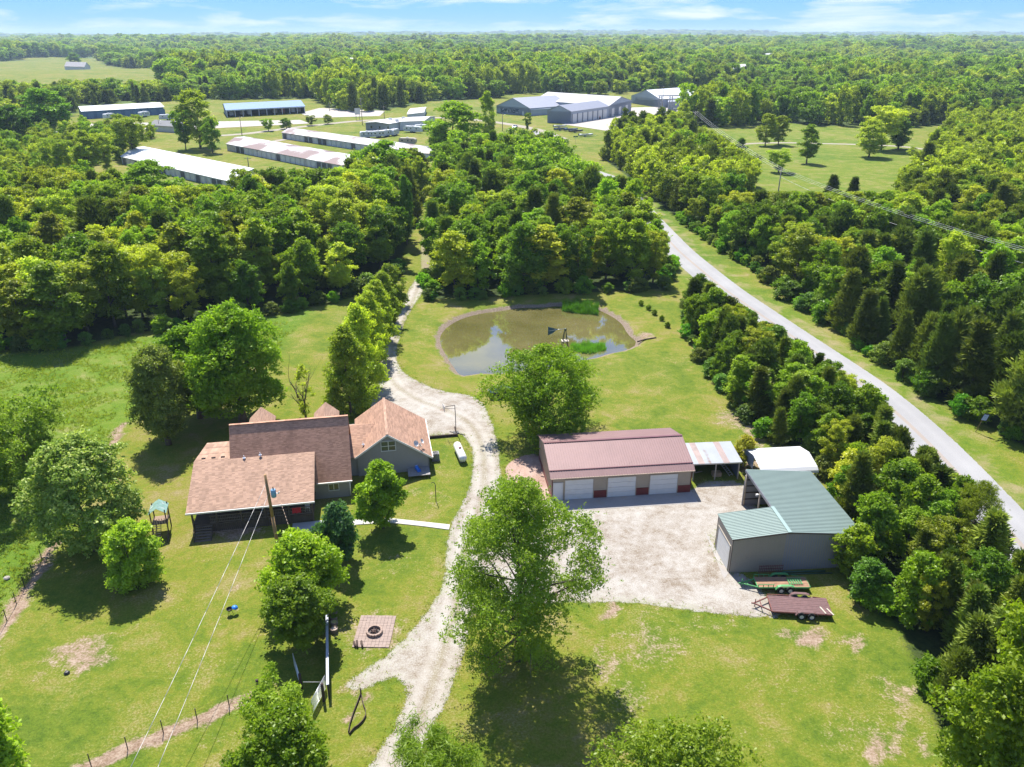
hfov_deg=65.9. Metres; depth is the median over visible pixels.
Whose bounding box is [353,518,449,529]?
path
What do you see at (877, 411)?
cedar tree
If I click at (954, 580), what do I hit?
leafy tree
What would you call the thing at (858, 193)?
pale tree
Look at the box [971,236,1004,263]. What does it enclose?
bright tree
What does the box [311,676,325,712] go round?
tube gate
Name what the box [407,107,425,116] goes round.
white building
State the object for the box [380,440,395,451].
window
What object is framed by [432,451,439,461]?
air conditioner
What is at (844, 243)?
pale tree
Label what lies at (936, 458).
cedar tree
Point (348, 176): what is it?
pale tree
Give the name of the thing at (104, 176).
pale tree
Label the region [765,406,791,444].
cedar tree
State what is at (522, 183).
leafy tree
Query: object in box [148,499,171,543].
playset
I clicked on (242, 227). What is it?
pale tree
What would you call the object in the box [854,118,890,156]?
pale tree
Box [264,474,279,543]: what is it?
utility pole
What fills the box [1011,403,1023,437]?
cedar tree
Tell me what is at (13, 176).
pale tree
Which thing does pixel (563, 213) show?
cedar tree
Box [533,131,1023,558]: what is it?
road
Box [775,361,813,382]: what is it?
bright tree
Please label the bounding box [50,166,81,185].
pale tree
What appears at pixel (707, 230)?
bush
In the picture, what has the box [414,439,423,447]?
satellite dishes
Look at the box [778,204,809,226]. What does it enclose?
leafy tree
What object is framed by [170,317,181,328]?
bush
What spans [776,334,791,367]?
cedar tree
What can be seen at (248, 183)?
leafy tree
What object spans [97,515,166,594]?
round shrub
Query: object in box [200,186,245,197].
leafy tree
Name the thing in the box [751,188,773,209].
cedar tree
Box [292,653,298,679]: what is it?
farm gate
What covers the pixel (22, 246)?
pale tree
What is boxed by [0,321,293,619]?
meadow grass
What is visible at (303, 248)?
leafy tree
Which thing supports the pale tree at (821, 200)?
on the ground at (838, 688)
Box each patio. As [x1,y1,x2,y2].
[292,520,321,530]
[352,615,395,647]
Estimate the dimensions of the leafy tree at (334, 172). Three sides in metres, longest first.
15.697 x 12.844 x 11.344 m
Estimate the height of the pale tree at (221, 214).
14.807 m
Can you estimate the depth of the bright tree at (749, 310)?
126.77 m
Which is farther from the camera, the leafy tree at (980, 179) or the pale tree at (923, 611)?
the leafy tree at (980, 179)
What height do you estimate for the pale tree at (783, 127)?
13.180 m
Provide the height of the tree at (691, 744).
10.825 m
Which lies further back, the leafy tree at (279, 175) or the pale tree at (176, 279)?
the leafy tree at (279, 175)
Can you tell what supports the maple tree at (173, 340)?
on the ground at (838, 688)
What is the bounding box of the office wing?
[399,116,434,129]
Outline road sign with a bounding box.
[975,414,989,431]
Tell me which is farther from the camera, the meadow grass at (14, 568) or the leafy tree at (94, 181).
the leafy tree at (94, 181)
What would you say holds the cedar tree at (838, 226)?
on the ground at (838, 688)
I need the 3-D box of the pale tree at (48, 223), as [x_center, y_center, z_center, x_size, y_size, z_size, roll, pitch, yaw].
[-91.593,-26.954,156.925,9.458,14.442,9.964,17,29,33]
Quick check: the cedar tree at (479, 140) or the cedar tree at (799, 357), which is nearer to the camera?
the cedar tree at (799, 357)
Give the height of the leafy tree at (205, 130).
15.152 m
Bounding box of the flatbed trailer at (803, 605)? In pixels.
[751,592,832,619]
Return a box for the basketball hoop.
[440,403,463,434]
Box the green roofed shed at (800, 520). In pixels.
[715,469,853,572]
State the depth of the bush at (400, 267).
161.91 m
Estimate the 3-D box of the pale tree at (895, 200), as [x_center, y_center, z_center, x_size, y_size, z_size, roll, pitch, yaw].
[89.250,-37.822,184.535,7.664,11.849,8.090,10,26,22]
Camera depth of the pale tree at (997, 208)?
177.29 m
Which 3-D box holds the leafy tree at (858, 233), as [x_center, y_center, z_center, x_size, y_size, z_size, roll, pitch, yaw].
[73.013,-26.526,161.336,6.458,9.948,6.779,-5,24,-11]
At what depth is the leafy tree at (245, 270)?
139.05 m
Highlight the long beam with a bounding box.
[782,570,832,574]
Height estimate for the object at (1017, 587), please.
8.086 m
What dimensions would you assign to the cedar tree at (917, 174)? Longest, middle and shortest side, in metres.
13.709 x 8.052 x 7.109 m
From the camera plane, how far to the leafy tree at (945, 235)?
154.65 m
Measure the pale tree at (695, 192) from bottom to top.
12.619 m
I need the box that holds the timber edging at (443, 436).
[429,426,457,438]
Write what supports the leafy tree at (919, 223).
on the ground at (838, 688)
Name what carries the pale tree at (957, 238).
on the ground at (838, 688)
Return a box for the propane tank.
[453,442,466,462]
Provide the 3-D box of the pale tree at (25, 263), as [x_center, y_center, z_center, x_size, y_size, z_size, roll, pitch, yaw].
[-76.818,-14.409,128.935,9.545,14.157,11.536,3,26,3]
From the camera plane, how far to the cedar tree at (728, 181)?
211.71 m
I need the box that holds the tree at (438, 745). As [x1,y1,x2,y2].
[386,707,486,766]
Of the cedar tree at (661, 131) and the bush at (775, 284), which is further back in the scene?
the cedar tree at (661, 131)
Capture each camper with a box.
[102,113,113,118]
[138,111,149,116]
[159,114,173,119]
[360,130,372,137]
[372,130,385,137]
[383,129,390,136]
[391,128,398,135]
[399,137,416,143]
[403,125,422,132]
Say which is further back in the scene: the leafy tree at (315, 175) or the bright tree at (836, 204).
the leafy tree at (315, 175)
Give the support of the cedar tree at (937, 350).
on the ground at (838, 688)
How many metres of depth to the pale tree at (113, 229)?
152.15 m
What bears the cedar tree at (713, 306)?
on the ground at (838, 688)
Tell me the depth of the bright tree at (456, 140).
277.39 m
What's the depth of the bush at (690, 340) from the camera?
127.16 m
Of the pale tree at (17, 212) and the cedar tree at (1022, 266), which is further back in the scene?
the pale tree at (17, 212)
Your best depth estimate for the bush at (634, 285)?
152.31 m
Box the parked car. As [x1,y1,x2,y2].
[488,386,516,398]
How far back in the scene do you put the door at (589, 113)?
453.24 m
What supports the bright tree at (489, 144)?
on the ground at (838, 688)
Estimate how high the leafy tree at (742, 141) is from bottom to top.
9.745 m
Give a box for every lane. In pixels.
[221,117,569,139]
[744,142,922,148]
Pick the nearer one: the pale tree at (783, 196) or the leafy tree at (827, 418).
the leafy tree at (827, 418)
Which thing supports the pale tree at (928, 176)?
on the ground at (838, 688)
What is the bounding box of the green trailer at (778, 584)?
[738,572,810,593]
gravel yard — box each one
[90,120,307,128]
[301,108,383,117]
[562,107,690,130]
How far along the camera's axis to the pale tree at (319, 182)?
193.50 m
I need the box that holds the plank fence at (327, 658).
[326,590,329,698]
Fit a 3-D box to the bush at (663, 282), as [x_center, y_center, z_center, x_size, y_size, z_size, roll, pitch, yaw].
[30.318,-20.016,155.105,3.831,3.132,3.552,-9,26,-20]
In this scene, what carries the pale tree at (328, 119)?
on the ground at (838, 688)
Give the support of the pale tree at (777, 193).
on the ground at (838, 688)
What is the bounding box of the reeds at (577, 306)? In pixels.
[559,297,599,314]
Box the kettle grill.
[226,605,237,614]
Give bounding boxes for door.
[87,113,93,118]
[97,112,102,117]
[151,109,156,114]
[553,482,562,500]
[564,478,593,499]
[572,113,576,122]
[578,113,581,121]
[583,112,586,120]
[588,111,591,120]
[593,111,596,119]
[598,110,601,118]
[603,109,606,117]
[606,475,636,496]
[648,473,678,494]
[715,525,730,570]
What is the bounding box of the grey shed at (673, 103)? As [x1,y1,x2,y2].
[668,98,681,109]
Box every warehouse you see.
[496,95,559,115]
[542,92,631,116]
[547,100,609,122]
[631,88,691,107]
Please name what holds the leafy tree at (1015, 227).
on the ground at (838, 688)
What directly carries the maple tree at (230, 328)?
on the ground at (838, 688)
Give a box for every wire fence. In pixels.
[0,536,54,626]
[74,687,254,766]
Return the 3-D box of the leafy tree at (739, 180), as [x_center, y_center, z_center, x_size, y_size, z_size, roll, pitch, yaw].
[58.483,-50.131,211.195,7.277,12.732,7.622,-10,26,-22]
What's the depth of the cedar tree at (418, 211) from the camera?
207.16 m
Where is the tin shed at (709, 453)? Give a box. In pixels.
[685,441,741,480]
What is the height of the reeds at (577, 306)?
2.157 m
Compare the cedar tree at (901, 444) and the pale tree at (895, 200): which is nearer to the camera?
the cedar tree at (901, 444)
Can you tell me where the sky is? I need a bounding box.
[0,0,1023,33]
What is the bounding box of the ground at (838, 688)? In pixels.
[0,32,1023,766]
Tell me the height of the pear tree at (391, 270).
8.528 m
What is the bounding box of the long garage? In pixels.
[538,428,694,500]
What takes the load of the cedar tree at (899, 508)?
on the ground at (838, 688)
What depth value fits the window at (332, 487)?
84.99 m
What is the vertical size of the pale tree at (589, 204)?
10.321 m
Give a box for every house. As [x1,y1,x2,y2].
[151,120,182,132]
[185,398,432,542]
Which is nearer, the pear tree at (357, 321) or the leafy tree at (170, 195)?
the pear tree at (357, 321)
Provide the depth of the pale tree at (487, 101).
347.57 m
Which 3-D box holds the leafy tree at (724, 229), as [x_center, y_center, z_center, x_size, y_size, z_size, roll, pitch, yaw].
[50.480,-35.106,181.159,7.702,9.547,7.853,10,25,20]
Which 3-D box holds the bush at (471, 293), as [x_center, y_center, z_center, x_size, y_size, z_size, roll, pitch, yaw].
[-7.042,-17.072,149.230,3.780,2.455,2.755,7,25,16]
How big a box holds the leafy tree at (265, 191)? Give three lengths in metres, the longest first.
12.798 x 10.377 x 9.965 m
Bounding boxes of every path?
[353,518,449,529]
[420,227,430,268]
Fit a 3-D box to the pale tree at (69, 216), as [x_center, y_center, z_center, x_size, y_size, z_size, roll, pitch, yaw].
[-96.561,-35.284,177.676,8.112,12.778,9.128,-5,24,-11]
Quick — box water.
[440,306,635,375]
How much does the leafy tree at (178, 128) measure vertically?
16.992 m
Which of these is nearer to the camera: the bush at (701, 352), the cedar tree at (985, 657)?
the cedar tree at (985, 657)
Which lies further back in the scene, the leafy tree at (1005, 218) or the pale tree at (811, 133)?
the pale tree at (811, 133)
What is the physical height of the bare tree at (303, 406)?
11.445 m
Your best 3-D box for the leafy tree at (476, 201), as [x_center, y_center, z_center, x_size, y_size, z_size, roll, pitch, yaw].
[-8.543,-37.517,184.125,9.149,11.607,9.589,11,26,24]
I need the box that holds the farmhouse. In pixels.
[64,62,90,69]
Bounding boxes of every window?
[328,483,338,490]
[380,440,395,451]
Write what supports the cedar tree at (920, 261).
on the ground at (838, 688)
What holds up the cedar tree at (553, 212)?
on the ground at (838, 688)
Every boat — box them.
[553,125,567,127]
[568,129,582,132]
[578,133,592,136]
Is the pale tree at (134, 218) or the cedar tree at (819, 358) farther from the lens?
the pale tree at (134, 218)
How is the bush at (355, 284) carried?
on the ground at (838, 688)
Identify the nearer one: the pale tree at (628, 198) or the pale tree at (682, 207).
the pale tree at (628, 198)
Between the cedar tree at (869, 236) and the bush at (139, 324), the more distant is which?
the cedar tree at (869, 236)
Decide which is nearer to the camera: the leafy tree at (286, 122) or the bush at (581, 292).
the bush at (581, 292)
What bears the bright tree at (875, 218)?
on the ground at (838, 688)
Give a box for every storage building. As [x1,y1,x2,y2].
[120,146,253,187]
[226,136,359,170]
[281,128,435,159]
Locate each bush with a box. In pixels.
[0,333,9,351]
[4,336,30,348]
[7,330,34,352]
[26,329,59,351]
[44,329,70,349]
[77,331,95,345]
[101,328,114,338]
[118,323,131,336]
[131,318,147,333]
[148,314,173,333]
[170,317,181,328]
[193,310,204,323]
[233,301,244,308]
[234,660,313,741]
[260,301,280,315]
[279,299,299,312]
[293,297,309,308]
[306,290,327,305]
[325,290,339,302]
[341,289,352,297]
[348,278,367,295]
[358,272,374,288]
[389,263,404,277]
[390,258,407,270]
[414,272,428,286]
[419,276,434,289]
[420,268,433,278]
[422,288,435,300]
[424,278,442,291]
[428,291,438,301]
[452,287,468,300]
[468,287,483,299]
[476,290,488,299]
[496,282,512,297]
[524,282,538,294]
[538,286,548,295]
[554,277,573,293]
[573,275,595,294]
[576,282,588,294]
[601,282,613,293]
[622,281,630,292]
[626,276,644,292]
[654,274,673,286]
[657,267,671,276]
[657,276,672,290]
[660,263,677,280]
[661,257,680,268]
[664,254,679,269]
[677,210,695,219]
[677,323,693,337]
[679,290,686,299]
[679,309,686,317]
[680,317,686,324]
[683,215,697,226]
[687,335,697,345]
[689,221,703,231]
[689,347,707,361]
[693,226,701,233]
[698,225,715,240]
[701,357,720,377]
[706,233,716,243]
[711,238,719,246]
[713,372,728,391]
[714,236,730,252]
[724,391,741,408]
[726,239,742,256]
[733,247,752,260]
[733,403,755,424]
[740,254,751,265]
[749,255,764,268]
[749,261,761,270]
[750,416,779,438]
[755,267,765,277]
[757,265,779,283]
[763,274,772,283]
[771,275,790,291]
[772,279,805,301]
[792,291,814,312]
[800,432,825,456]
[808,293,828,313]
[809,299,833,322]
[814,455,834,481]
[816,311,826,324]
[826,482,840,495]
[830,317,845,332]
[839,322,849,334]
[851,335,868,348]
[853,583,899,616]
[860,345,876,357]
[864,553,877,557]
[867,341,900,367]
[892,358,915,382]
[901,366,915,376]
[908,367,946,393]
[909,650,942,689]
[918,366,945,398]
[918,680,937,704]
[948,392,978,415]
[956,395,994,423]
[997,421,1010,436]
[1001,425,1023,440]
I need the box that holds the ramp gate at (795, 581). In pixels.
[787,578,802,583]
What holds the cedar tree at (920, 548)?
on the ground at (838, 688)
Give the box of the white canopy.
[742,446,818,475]
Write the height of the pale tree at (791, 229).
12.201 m
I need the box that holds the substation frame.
[657,95,679,111]
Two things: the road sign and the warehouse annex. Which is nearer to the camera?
the road sign
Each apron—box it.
[551,492,697,511]
[704,530,727,578]
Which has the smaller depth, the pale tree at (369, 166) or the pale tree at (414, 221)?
the pale tree at (414, 221)
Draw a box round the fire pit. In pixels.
[366,624,382,637]
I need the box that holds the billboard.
[354,108,359,119]
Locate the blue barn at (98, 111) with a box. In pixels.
[77,102,164,118]
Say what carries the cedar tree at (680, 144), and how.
on the ground at (838, 688)
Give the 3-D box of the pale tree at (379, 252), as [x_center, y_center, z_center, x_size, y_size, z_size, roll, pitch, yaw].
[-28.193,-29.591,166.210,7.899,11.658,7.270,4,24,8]
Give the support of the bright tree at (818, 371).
on the ground at (838, 688)
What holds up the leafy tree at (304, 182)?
on the ground at (838, 688)
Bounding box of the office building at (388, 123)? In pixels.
[363,117,405,130]
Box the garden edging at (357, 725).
[348,688,365,734]
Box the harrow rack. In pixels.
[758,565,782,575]
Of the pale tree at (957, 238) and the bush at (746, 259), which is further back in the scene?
the bush at (746, 259)
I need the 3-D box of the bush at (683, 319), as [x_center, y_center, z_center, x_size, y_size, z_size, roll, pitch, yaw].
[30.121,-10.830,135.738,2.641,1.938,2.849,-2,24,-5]
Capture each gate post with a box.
[298,673,302,689]
[320,683,325,701]
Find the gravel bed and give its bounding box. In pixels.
[506,454,548,499]
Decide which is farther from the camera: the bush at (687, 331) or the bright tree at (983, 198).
the bright tree at (983, 198)
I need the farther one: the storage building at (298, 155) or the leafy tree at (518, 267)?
the storage building at (298, 155)
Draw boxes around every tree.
[0,104,38,142]
[0,169,7,179]
[0,176,16,187]
[0,186,32,210]
[0,194,21,225]
[0,216,38,240]
[0,228,18,263]
[0,241,15,264]
[0,261,25,328]
[0,277,44,346]
[0,381,69,500]
[0,698,31,766]
[1,194,23,219]
[5,171,26,186]
[5,183,36,206]
[5,235,56,307]
[5,255,79,310]
[8,425,148,558]
[10,195,30,214]
[14,87,72,128]
[14,232,45,244]
[15,259,96,344]
[17,165,51,190]
[19,196,59,213]
[21,206,54,233]
[21,212,71,247]
[28,210,67,247]
[29,171,71,196]
[31,160,50,188]
[33,187,77,231]
[34,137,75,168]
[37,178,68,195]
[37,217,75,235]
[41,186,73,231]
[49,231,104,283]
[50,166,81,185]
[50,252,117,332]
[60,247,113,323]
[65,52,81,61]
[66,198,77,219]
[67,180,89,197]
[70,130,100,167]
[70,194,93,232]
[70,197,117,239]
[80,241,136,326]
[82,179,117,196]
[82,179,125,198]
[82,180,103,189]
[83,168,97,185]
[84,224,123,248]
[85,229,115,248]
[89,132,118,169]
[90,187,120,212]
[96,195,121,220]
[97,172,115,180]
[102,192,132,227]
[103,168,124,189]
[103,243,165,317]
[104,178,121,191]
[108,268,136,316]
[110,113,153,150]
[110,213,127,241]
[112,231,132,248]
[116,158,185,187]
[118,210,148,246]
[118,225,158,265]
[119,342,195,445]
[121,185,153,204]
[122,205,150,237]
[124,184,135,191]
[126,190,172,231]
[131,242,158,278]
[133,261,173,320]
[133,320,233,418]
[142,229,170,260]
[147,186,181,208]
[149,208,172,256]
[149,250,188,316]
[151,222,194,281]
[161,262,188,299]
[164,184,192,205]
[164,265,208,321]
[165,202,185,216]
[166,210,181,222]
[167,109,190,149]
[169,211,198,281]
[171,88,218,147]
[174,182,203,199]
[174,207,198,250]
[175,217,230,283]
[176,199,193,207]
[177,297,292,422]
[180,209,225,282]
[181,185,215,209]
[183,225,240,298]
[192,193,215,213]
[192,193,240,226]
[198,115,222,152]
[198,185,234,198]
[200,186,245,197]
[209,261,245,304]
[216,200,244,233]
[216,210,242,233]
[219,230,252,287]
[219,701,331,766]
[224,188,268,223]
[225,178,241,188]
[225,260,266,309]
[228,168,255,179]
[228,199,269,228]
[233,173,266,201]
[234,224,279,288]
[235,217,282,297]
[245,198,293,251]
[245,211,297,286]
[251,174,272,199]
[252,166,285,185]
[254,525,350,601]
[254,570,338,654]
[258,183,272,202]
[259,118,273,130]
[263,166,299,184]
[266,173,276,193]
[268,187,282,200]
[269,194,297,208]
[270,180,304,203]
[273,260,303,302]
[277,208,322,284]
[278,118,292,128]
[278,235,323,297]
[279,228,299,268]
[279,348,322,417]
[282,207,299,232]
[287,191,298,205]
[288,205,319,233]
[292,184,308,207]
[293,176,311,190]
[296,169,311,180]
[298,197,311,208]
[298,230,319,277]
[303,181,326,201]
[305,115,317,124]
[306,175,358,209]
[306,191,345,237]
[307,208,333,238]
[308,167,327,185]
[309,498,360,560]
[313,237,335,288]
[315,169,351,186]
[319,241,358,294]
[321,197,366,259]
[321,323,382,416]
[322,114,332,123]
[326,220,367,270]
[327,186,360,253]
[334,166,368,182]
[335,171,361,197]
[335,179,372,203]
[341,302,391,389]
[342,157,354,168]
[344,289,392,363]
[350,163,366,180]
[350,458,408,528]
[354,203,375,260]
[355,139,414,164]
[357,198,394,239]
[359,215,394,269]
[361,279,400,343]
[362,163,398,187]
[365,164,396,176]
[365,172,399,203]
[365,203,410,263]
[365,270,408,324]
[369,187,401,220]
[378,262,409,306]
[380,152,404,172]
[382,173,395,188]
[386,211,406,246]
[386,707,486,766]
[392,167,401,191]
[396,165,424,218]
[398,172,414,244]
[409,218,416,234]
[413,151,430,175]
[414,217,438,261]
[420,100,483,145]
[422,168,456,199]
[422,199,439,248]
[423,197,439,218]
[423,217,457,244]
[425,183,445,204]
[427,229,476,292]
[427,470,623,680]
[428,213,458,281]
[431,160,449,184]
[434,143,454,168]
[434,182,479,217]
[434,218,488,283]
[437,200,459,215]
[438,174,461,194]
[448,162,457,170]
[450,138,462,144]
[451,181,476,203]
[454,203,489,233]
[456,151,481,170]
[456,198,487,212]
[458,209,480,233]
[459,142,469,151]
[461,174,481,193]
[463,240,496,289]
[466,211,496,269]
[467,158,481,179]
[473,339,603,452]
[475,137,484,146]
[476,148,484,166]
[476,190,500,208]
[477,167,505,194]
[478,90,496,133]
[479,162,508,186]
[481,141,495,148]
[482,148,495,167]
[483,202,510,256]
[484,189,519,209]
[486,200,511,214]
[488,129,497,142]
[488,215,509,266]
[489,234,520,279]
[493,150,509,161]
[493,168,526,192]
[495,134,517,145]
[496,221,553,291]
[497,156,514,168]
[501,209,523,277]
[509,165,524,170]
[509,173,540,194]
[512,190,527,212]
[521,223,575,290]
[522,112,531,130]
[522,207,544,221]
[523,186,545,218]
[526,170,539,183]
[528,153,552,172]
[528,184,553,205]
[528,214,557,257]
[534,164,551,185]
[540,162,582,187]
[542,192,564,228]
[545,168,572,191]
[545,183,559,199]
[545,197,568,222]
[546,178,563,187]
[549,145,570,160]
[553,223,567,257]
[555,196,593,227]
[555,224,597,289]
[557,239,580,281]
[558,185,570,196]
[560,195,572,225]
[560,210,566,223]
[566,185,590,202]
[570,221,580,232]
[571,176,584,191]
[575,218,597,257]
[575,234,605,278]
[578,164,603,201]
[582,201,599,212]
[582,711,765,766]
[587,212,610,257]
[587,217,627,278]
[590,186,610,202]
[590,193,599,203]
[592,203,610,215]
[593,177,620,204]
[596,206,633,229]
[597,174,631,188]
[599,188,626,202]
[602,194,623,212]
[604,204,633,218]
[605,212,639,252]
[607,218,658,280]
[609,211,637,277]
[615,174,628,189]
[619,191,640,218]
[624,178,653,223]
[632,200,663,229]
[634,128,651,143]
[638,223,672,267]
[642,229,670,282]
[648,218,668,244]
[649,133,659,146]
[657,129,664,137]
[667,178,688,212]
[668,133,685,146]
[672,183,691,210]
[674,142,685,155]
[679,171,702,210]
[679,276,701,311]
[680,293,709,327]
[684,198,705,220]
[684,273,711,298]
[686,144,698,155]
[690,304,708,337]
[692,310,718,350]
[697,173,730,218]
[697,286,728,310]
[699,281,717,295]
[700,302,718,344]
[700,307,721,344]
[702,205,722,235]
[705,143,719,158]
[705,198,729,227]
[705,310,728,358]
[707,293,721,303]
[708,155,719,166]
[708,338,739,378]
[715,312,743,353]
[716,190,754,220]
[716,294,742,307]
[717,210,745,240]
[720,170,747,196]
[720,330,747,363]
[721,199,754,224]
[722,168,737,195]
[722,354,759,400]
[723,303,748,321]
[725,191,750,203]
[726,208,760,253]
[734,314,747,333]
[734,433,757,466]
[736,138,747,151]
[739,346,751,354]
[740,364,775,418]
[741,326,777,351]
[742,315,759,341]
[742,376,772,403]
[745,308,759,318]
[746,348,754,355]
[746,352,760,364]
[747,214,779,260]
[748,311,757,322]
[749,336,782,371]
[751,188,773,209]
[753,198,799,256]
[754,113,779,145]
[757,321,772,328]
[761,324,787,349]
[765,361,785,381]
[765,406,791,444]
[766,148,791,172]
[766,382,787,412]
[767,215,796,268]
[767,235,792,269]
[768,220,816,275]
[768,368,777,403]
[768,389,789,426]
[770,115,791,144]
[770,191,782,204]
[772,191,791,205]
[775,225,824,283]
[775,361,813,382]
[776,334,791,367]
[777,353,806,389]
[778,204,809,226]
[779,352,813,373]
[781,339,813,367]
[782,374,808,427]
[783,191,809,221]
[784,390,819,442]
[785,369,818,396]
[791,192,816,222]
[796,123,821,163]
[798,217,827,259]
[799,239,841,291]
[802,375,832,424]
[805,190,821,216]
[808,191,831,217]
[808,411,844,456]
[810,206,832,228]
[810,352,824,368]
[811,265,845,303]
[811,364,837,382]
[813,400,843,430]
[815,235,855,265]
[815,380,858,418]
[816,214,829,236]
[816,359,843,375]
[818,418,854,468]
[819,365,836,396]
[823,174,840,194]
[824,189,854,206]
[824,267,865,331]
[826,464,850,498]
[827,202,861,238]
[827,447,856,492]
[828,518,880,577]
[829,191,858,208]
[829,200,860,227]
[831,417,864,459]
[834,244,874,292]
[835,412,866,446]
[835,449,877,521]
[836,373,865,393]
[837,370,845,374]
[837,375,853,404]
[841,440,869,458]
[842,226,858,243]
[844,209,865,224]
[845,176,860,191]
[845,243,880,270]
[845,287,882,344]
[847,556,898,604]
[848,381,884,432]
[852,191,864,201]
[853,489,902,559]
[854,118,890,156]
[854,228,887,244]
[855,190,877,201]
[855,197,870,208]
[856,276,871,313]
[857,206,876,229]
[857,229,877,255]
[858,412,873,445]
[859,198,891,208]
[860,105,911,148]
[862,205,889,234]
[864,403,895,444]
[865,419,893,451]
[865,458,923,511]
[866,400,888,440]
[866,435,899,492]
[868,245,907,280]
[868,260,892,288]
[870,190,896,201]
[873,295,892,344]
[874,231,893,254]
[874,394,889,415]
[875,439,910,473]
[876,234,897,250]
[876,287,891,329]
[876,456,924,505]
[879,203,897,231]
[882,259,907,327]
[882,503,908,556]
[886,205,917,234]
[886,424,914,456]
[886,505,934,559]
[887,307,915,365]
[888,117,914,148]
[888,196,905,210]
[888,224,920,265]
[888,446,909,463]
[889,263,950,335]
[891,205,917,225]
[892,218,917,232]
[893,190,905,196]
[893,550,949,629]
[894,194,928,214]
[894,472,950,534]
[895,528,936,579]
[896,167,915,188]
[896,546,924,596]
[901,208,917,226]
[902,168,923,196]
[903,191,926,211]
[904,258,926,277]
[905,310,940,365]
[906,228,938,286]
[906,271,913,290]
[907,512,975,564]
[908,177,943,199]
[909,256,925,278]
[910,444,937,471]
[910,499,963,555]
[912,182,929,199]
[912,213,934,229]
[913,223,945,264]
[913,311,958,392]
[913,452,934,480]
[913,551,967,629]
[913,573,957,631]
[917,198,955,226]
[919,141,936,161]
[920,463,956,506]
[921,304,977,387]
[922,171,938,188]
[924,597,1023,766]
[926,189,951,200]
[927,188,946,206]
[928,129,942,141]
[928,644,981,718]
[930,229,974,279]
[931,215,977,250]
[931,449,942,464]
[932,487,968,541]
[934,168,957,187]
[934,608,994,670]
[935,279,969,307]
[936,229,972,272]
[938,298,956,314]
[939,577,992,643]
[940,473,978,522]
[941,250,984,282]
[941,583,993,651]
[942,182,962,210]
[942,317,999,402]
[942,543,961,607]
[947,257,973,294]
[948,472,958,482]
[951,274,992,314]
[952,170,971,185]
[952,202,964,211]
[953,211,965,216]
[953,479,1010,557]
[955,544,1018,612]
[956,179,978,202]
[956,184,987,208]
[957,202,979,217]
[959,505,1016,582]
[960,164,981,182]
[960,210,980,219]
[960,226,1000,264]
[961,213,979,231]
[962,271,1021,320]
[964,136,972,142]
[964,557,977,576]
[967,175,986,186]
[967,303,990,319]
[968,520,1016,562]
[969,217,997,237]
[970,268,989,294]
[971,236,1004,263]
[972,193,994,213]
[974,128,986,140]
[974,619,1010,679]
[975,169,1004,181]
[977,199,1005,221]
[978,243,1017,273]
[983,175,1001,200]
[984,136,995,154]
[984,248,1009,316]
[985,284,1023,346]
[987,151,1001,165]
[987,155,1007,167]
[989,182,1023,206]
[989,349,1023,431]
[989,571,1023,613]
[990,219,1023,236]
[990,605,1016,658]
[991,182,1012,212]
[991,309,1023,362]
[991,547,1023,614]
[992,329,1023,399]
[994,294,1023,331]
[995,230,1017,243]
[995,580,1023,604]
[996,211,1019,231]
[996,268,1023,298]
[999,171,1023,182]
[1003,177,1023,203]
[1004,235,1023,271]
[1005,238,1022,267]
[1008,203,1023,223]
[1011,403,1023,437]
[1013,217,1023,232]
[1017,259,1023,269]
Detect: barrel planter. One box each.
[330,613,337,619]
[330,619,337,625]
[330,626,337,633]
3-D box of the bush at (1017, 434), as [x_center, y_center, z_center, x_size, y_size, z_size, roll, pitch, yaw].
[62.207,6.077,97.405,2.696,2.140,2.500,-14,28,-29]
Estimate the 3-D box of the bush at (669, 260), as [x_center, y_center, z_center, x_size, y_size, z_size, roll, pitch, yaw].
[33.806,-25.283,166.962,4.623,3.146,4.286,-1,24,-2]
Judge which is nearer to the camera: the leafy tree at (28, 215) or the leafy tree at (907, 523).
the leafy tree at (907, 523)
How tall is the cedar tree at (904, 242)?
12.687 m
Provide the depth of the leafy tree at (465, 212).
167.54 m
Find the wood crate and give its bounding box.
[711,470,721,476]
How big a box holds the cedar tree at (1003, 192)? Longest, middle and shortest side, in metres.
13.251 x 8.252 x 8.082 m
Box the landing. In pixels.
[407,466,429,479]
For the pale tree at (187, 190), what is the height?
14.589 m
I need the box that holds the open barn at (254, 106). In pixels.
[223,100,304,117]
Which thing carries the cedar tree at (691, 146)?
on the ground at (838, 688)
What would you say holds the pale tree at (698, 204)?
on the ground at (838, 688)
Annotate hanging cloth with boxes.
[292,507,300,513]
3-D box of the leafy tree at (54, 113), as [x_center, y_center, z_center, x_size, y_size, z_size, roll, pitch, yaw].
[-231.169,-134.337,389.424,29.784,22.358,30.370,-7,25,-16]
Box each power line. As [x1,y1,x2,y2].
[131,484,265,765]
[158,496,267,766]
[780,170,1017,249]
[784,170,1020,248]
[790,171,1020,246]
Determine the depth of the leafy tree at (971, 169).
223.59 m
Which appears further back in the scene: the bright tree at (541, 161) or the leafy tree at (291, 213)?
the bright tree at (541, 161)
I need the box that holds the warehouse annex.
[531,108,550,115]
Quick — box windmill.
[548,327,568,353]
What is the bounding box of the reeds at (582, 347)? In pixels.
[570,339,607,353]

